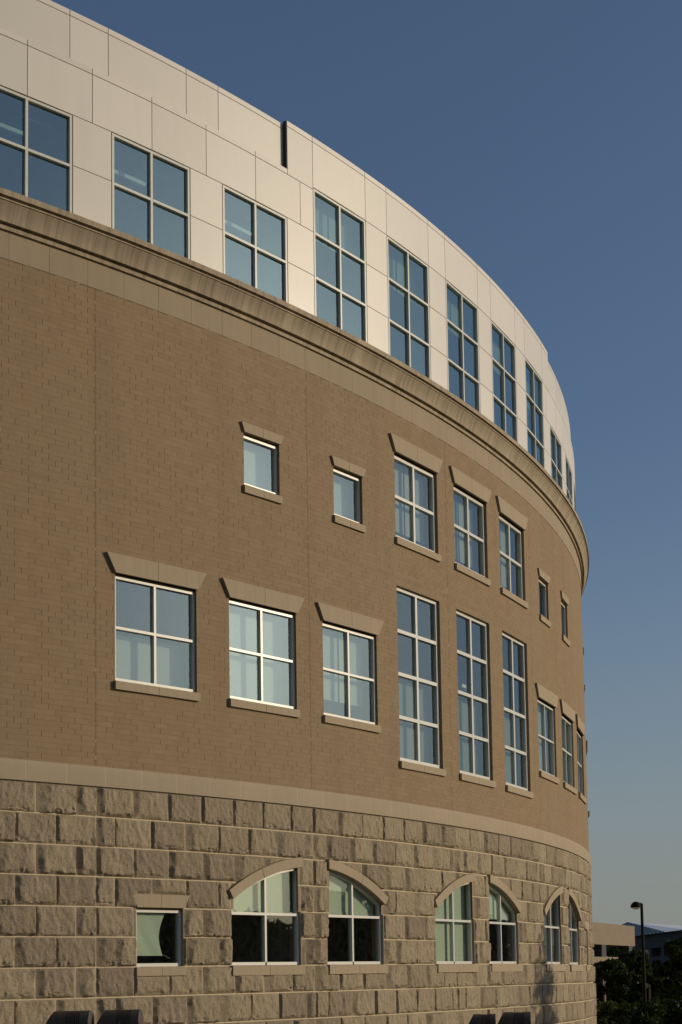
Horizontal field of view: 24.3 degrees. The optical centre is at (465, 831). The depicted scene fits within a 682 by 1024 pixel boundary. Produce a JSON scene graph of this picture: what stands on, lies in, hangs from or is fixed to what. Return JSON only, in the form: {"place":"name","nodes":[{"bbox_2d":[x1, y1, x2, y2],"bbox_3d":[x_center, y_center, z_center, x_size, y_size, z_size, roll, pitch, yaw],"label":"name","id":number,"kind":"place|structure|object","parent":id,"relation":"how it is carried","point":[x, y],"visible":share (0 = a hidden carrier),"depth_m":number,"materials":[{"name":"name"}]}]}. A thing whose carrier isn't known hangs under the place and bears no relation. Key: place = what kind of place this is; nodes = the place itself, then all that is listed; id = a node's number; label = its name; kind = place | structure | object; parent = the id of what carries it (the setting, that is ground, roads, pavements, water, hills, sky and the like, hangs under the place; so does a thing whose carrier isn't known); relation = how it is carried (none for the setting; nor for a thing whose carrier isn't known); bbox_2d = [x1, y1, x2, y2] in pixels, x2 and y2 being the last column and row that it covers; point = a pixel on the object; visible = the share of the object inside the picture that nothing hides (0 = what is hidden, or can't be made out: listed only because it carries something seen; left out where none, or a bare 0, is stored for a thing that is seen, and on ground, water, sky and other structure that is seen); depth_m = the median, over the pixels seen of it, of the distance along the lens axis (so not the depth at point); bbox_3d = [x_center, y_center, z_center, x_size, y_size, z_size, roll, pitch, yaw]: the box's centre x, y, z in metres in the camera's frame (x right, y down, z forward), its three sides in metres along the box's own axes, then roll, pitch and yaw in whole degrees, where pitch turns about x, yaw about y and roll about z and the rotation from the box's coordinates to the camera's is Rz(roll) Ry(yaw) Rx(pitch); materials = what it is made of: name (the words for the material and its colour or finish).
{"place":"outdoors","nodes":[
{"label":"outdoors","id":0,"kind":"place"},
{"bbox_2d":[51,0,681,956],"label":"sky","id":1,"kind":"structure","parent":0,"point":[542,138],"materials":[{"name":"blue"}]},
{"bbox_2d":[642,983,650,1005],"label":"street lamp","id":2,"kind":"object","parent":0,"point":[648,986],"visible":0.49,"depth_m":57.76,"materials":[{"name":"grey metal"}]},
{"label":"ground","id":3,"kind":"structure","parent":0,"visible":0},
{"bbox_2d":[46,1010,93,1023],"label":"floodlight","id":4,"kind":"object","parent":3,"relation":"on","point":[73,1017],"visible":1,"depth_m":17.18,"materials":[{"name":"black metal"}]},
{"bbox_2d":[97,1009,143,1023],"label":"floodlight","id":5,"kind":"object","parent":3,"relation":"on","point":[133,1016],"visible":1,"depth_m":17.30,"materials":[{"name":"black metal"}]},
{"bbox_2d":[0,0,596,1023],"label":"office building","id":6,"kind":"structure","parent":3,"relation":"on","point":[294,560],"depth_m":24.59,"materials":[{"name":"beige brick"}]},
{"bbox_2d":[0,86,71,212],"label":"window","id":7,"kind":"structure","parent":6,"relation":"in","point":[26,100],"depth_m":21.90,"materials":[{"name":"paint"}]},
{"bbox_2d":[111,133,189,258],"bbox_3d":[-4.650,-9.309,23.264,0.070,1.509,1.404,-6,-7,42],"label":"window","id":8,"kind":"structure","parent":6,"relation":"in","point":[151,154],"depth_m":23.27,"materials":[{"name":"paint"}]},
{"bbox_2d":[105,551,206,701],"bbox_3d":[-4.505,-2.886,22.654,0.315,1.927,1.755,-6,-7,42],"label":"window","id":9,"kind":"structure","parent":6,"relation":"in","point":[152,667],"depth_m":22.65,"materials":[{"name":"glass"}]},
{"bbox_2d":[133,894,189,975],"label":"window","id":10,"kind":"structure","parent":6,"relation":"in","point":[148,919],"depth_m":22.22,"materials":[{"name":"paint"}]},
{"bbox_2d":[222,185,287,302],"bbox_3d":[-3.328,-9.190,24.841,0.070,1.509,1.404,-6,-7,38],"label":"window","id":11,"kind":"structure","parent":6,"relation":"in","point":[253,246],"depth_m":24.85,"materials":[{"name":"paint"}]},
{"bbox_2d":[240,421,283,503],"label":"window","id":12,"kind":"structure","parent":6,"relation":"in","point":[255,476],"depth_m":24.62,"materials":[{"name":"glass"}]},
{"bbox_2d":[221,578,304,717],"bbox_3d":[-3.180,-2.767,24.233,0.315,1.927,1.755,-6,-7,38],"label":"window","id":13,"kind":"structure","parent":6,"relation":"in","point":[255,631],"depth_m":24.29,"materials":[{"name":"glass"}]},
{"bbox_2d":[228,857,305,975],"bbox_3d":[-3.065,1.265,23.799,0.254,1.811,1.577,-6,-7,38],"label":"window","id":14,"kind":"structure","parent":6,"relation":"in","point":[265,892],"depth_m":23.89,"materials":[{"name":"paint"}]},
{"bbox_2d":[313,188,366,341],"bbox_3d":[-2.210,-9.437,26.594,0.265,2.281,1.404,-5,-7,34],"label":"window","id":15,"kind":"structure","parent":6,"relation":"in","point":[340,231],"depth_m":26.66,"materials":[{"name":"paint"}]},
{"bbox_2d":[331,455,365,532],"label":"window","id":16,"kind":"structure","parent":6,"relation":"in","point":[341,486],"depth_m":26.31,"materials":[{"name":"glass"}]},
{"bbox_2d":[316,602,383,732],"bbox_3d":[-1.973,-2.637,25.895,0.315,1.927,1.755,-5,-7,34],"label":"window","id":17,"kind":"structure","parent":6,"relation":"in","point":[350,672],"depth_m":25.95,"materials":[{"name":"glass"}]},
{"bbox_2d":[326,859,388,973],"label":"window","id":18,"kind":"structure","parent":6,"relation":"in","point":[351,893],"depth_m":25.51,"materials":[{"name":"paint"}]},
{"bbox_2d":[387,236,430,378],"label":"window","id":19,"kind":"structure","parent":6,"relation":"in","point":[405,284],"depth_m":28.43,"materials":[{"name":"paint"}]},
{"bbox_2d":[389,433,442,561],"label":"window","id":20,"kind":"structure","parent":6,"relation":"in","point":[413,499],"depth_m":28.03,"materials":[{"name":"glass"}]},
{"bbox_2d":[397,587,445,776],"bbox_3d":[-0.885,-2.597,27.651,0.315,3.172,1.482,-4,-6,30],"label":"window","id":21,"kind":"structure","parent":6,"relation":"in","point":[414,724],"depth_m":27.72,"materials":[{"name":"glass"}]},
{"bbox_2d":[434,873,478,972],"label":"window","id":22,"kind":"structure","parent":6,"relation":"in","point":[450,921],"depth_m":28.21,"materials":[{"name":"glass"}]},
{"bbox_2d":[445,280,479,411],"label":"window","id":23,"kind":"structure","parent":6,"relation":"in","point":[457,323],"depth_m":30.26,"materials":[{"name":"paint"}]},
{"bbox_2d":[449,466,490,586],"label":"window","id":24,"kind":"structure","parent":6,"relation":"in","point":[464,510],"depth_m":29.87,"materials":[{"name":"glass"}]},
{"bbox_2d":[456,610,495,787],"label":"window","id":25,"kind":"structure","parent":6,"relation":"in","point":[469,738],"depth_m":29.56,"materials":[{"name":"glass"}]},
{"bbox_2d":[491,321,517,442],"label":"window","id":26,"kind":"structure","parent":6,"relation":"in","point":[497,350],"depth_m":32.17,"materials":[{"name":"paint"}]},
{"bbox_2d":[487,874,522,971],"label":"window","id":27,"kind":"structure","parent":6,"relation":"in","point":[499,893],"depth_m":30.04,"materials":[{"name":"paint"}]},
{"bbox_2d":[496,495,527,608],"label":"window","id":28,"kind":"structure","parent":6,"relation":"in","point":[517,519],"depth_m":31.78,"materials":[{"name":"glass"}]},
{"bbox_2d":[502,632,533,798],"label":"window","id":29,"kind":"structure","parent":6,"relation":"in","point":[511,751],"depth_m":31.46,"materials":[{"name":"paint"}]},
{"bbox_2d":[525,358,544,468],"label":"window","id":30,"kind":"structure","parent":6,"relation":"in","point":[534,393],"depth_m":34.09,"materials":[{"name":"glass"}]},
{"bbox_2d":[537,568,550,627],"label":"window","id":31,"kind":"structure","parent":6,"relation":"in","point":[543,618],"depth_m":33.71,"materials":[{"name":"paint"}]},
{"bbox_2d":[535,683,559,783],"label":"window","id":32,"kind":"structure","parent":6,"relation":"in","point":[544,694],"depth_m":33.44,"materials":[{"name":"paint"}]},
{"bbox_2d":[543,886,565,970],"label":"window","id":33,"kind":"structure","parent":6,"relation":"in","point":[550,966],"depth_m":32.90,"materials":[{"name":"paint"}]},
{"bbox_2d":[550,426,562,489],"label":"window","id":34,"kind":"structure","parent":6,"relation":"in","point":[555,446],"depth_m":35.87,"materials":[{"name":"glass"}]},
{"bbox_2d":[560,590,569,646],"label":"window","id":35,"kind":"structure","parent":6,"relation":"in","point":[563,596],"depth_m":35.70,"materials":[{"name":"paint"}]},
{"bbox_2d":[559,699,576,794],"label":"window","id":36,"kind":"structure","parent":6,"relation":"in","point":[566,709],"depth_m":35.27,"materials":[{"name":"paint"}]},
{"bbox_2d":[565,455,572,505],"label":"window","id":37,"kind":"structure","parent":6,"relation":"in","point":[568,471],"depth_m":37.89,"materials":[{"name":"glass"}]},
{"bbox_2d":[574,489,575,510],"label":"window","id":38,"kind":"structure","parent":6,"relation":"in","point":[574,489],"depth_m":39.92,"materials":[{"name":"paint"}]},
{"bbox_2d":[566,887,583,970],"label":"window","id":39,"kind":"structure","parent":6,"relation":"in","point":[574,910],"depth_m":35.04,"materials":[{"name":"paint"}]},
{"bbox_2d":[575,714,586,803],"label":"window","id":40,"kind":"structure","parent":6,"relation":"in","point":[579,724],"depth_m":37.48,"materials":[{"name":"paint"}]},
{"bbox_2d":[584,921,590,970],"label":"window","id":41,"kind":"structure","parent":6,"relation":"in","point":[588,968],"depth_m":36.69,"materials":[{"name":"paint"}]},
{"bbox_2d":[469,1014,495,1023],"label":"floodlight","id":42,"kind":"object","parent":3,"relation":"on","point":[483,1019],"visible":1,"depth_m":23.14,"materials":[{"name":"black metal"}]},
{"bbox_2d":[498,1012,530,1023],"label":"floodlight","id":43,"kind":"object","parent":3,"relation":"on","point":[515,1018],"visible":1,"depth_m":22.34,"materials":[{"name":"black metal"}]},
{"bbox_2d":[596,999,618,1023],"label":"shrub","id":44,"kind":"object","parent":3,"relation":"on","point":[605,1010],"visible":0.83,"depth_m":44.57,"materials":[{"name":"green plant"}]},
{"bbox_2d":[606,947,619,956],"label":"broadleaf tree","id":45,"kind":"object","parent":3,"relation":"on","point":[612,951],"visible":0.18,"depth_m":115.68,"materials":[{"name":"green plant"}]},
{"bbox_2d":[592,922,634,1008],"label":"parking structure","id":46,"kind":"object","parent":3,"relation":"on","point":[622,937],"visible":0.16,"depth_m":81.84,"materials":[{"name":"concrete"}]},
{"bbox_2d":[593,957,642,1009],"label":"broadleaf tree","id":47,"kind":"object","parent":3,"relation":"on","point":[615,975],"visible":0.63,"depth_m":55.33,"materials":[{"name":"green plant"}]},
{"bbox_2d":[618,948,652,1003],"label":"broadleaf tree","id":48,"kind":"object","parent":3,"relation":"on","point":[632,959],"visible":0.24,"depth_m":61.44,"materials":[{"name":"green plant"}]},
{"bbox_2d":[630,902,646,1003],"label":"street lamp","id":49,"kind":"object","parent":3,"relation":"on","point":[636,905],"visible":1,"depth_m":46.35,"materials":[{"name":"black metal"}]},
{"bbox_2d":[611,1001,668,1023],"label":"shrub","id":50,"kind":"object","parent":3,"relation":"on","point":[630,1013],"visible":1,"depth_m":42.74,"materials":[{"name":"green plant"}]},
{"bbox_2d":[606,922,681,982],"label":"hall building","id":51,"kind":"structure","parent":3,"relation":"on","point":[657,937],"depth_m":130.75,"materials":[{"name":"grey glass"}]},
{"bbox_2d":[630,974,672,1004],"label":"broadleaf tree","id":52,"kind":"object","parent":3,"relation":"on","point":[651,980],"visible":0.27,"depth_m":58.40,"materials":[{"name":"green plant"}]},
{"bbox_2d":[649,996,681,1023],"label":"shrub","id":53,"kind":"object","parent":3,"relation":"on","point":[671,1016],"visible":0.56,"depth_m":45.72,"materials":[{"name":"green plant"}]},
{"bbox_2d":[650,936,681,1011],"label":"broadleaf tree","id":54,"kind":"object","parent":3,"relation":"on","point":[671,968],"visible":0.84,"depth_m":53.61,"materials":[{"name":"green plant"}]}
]}

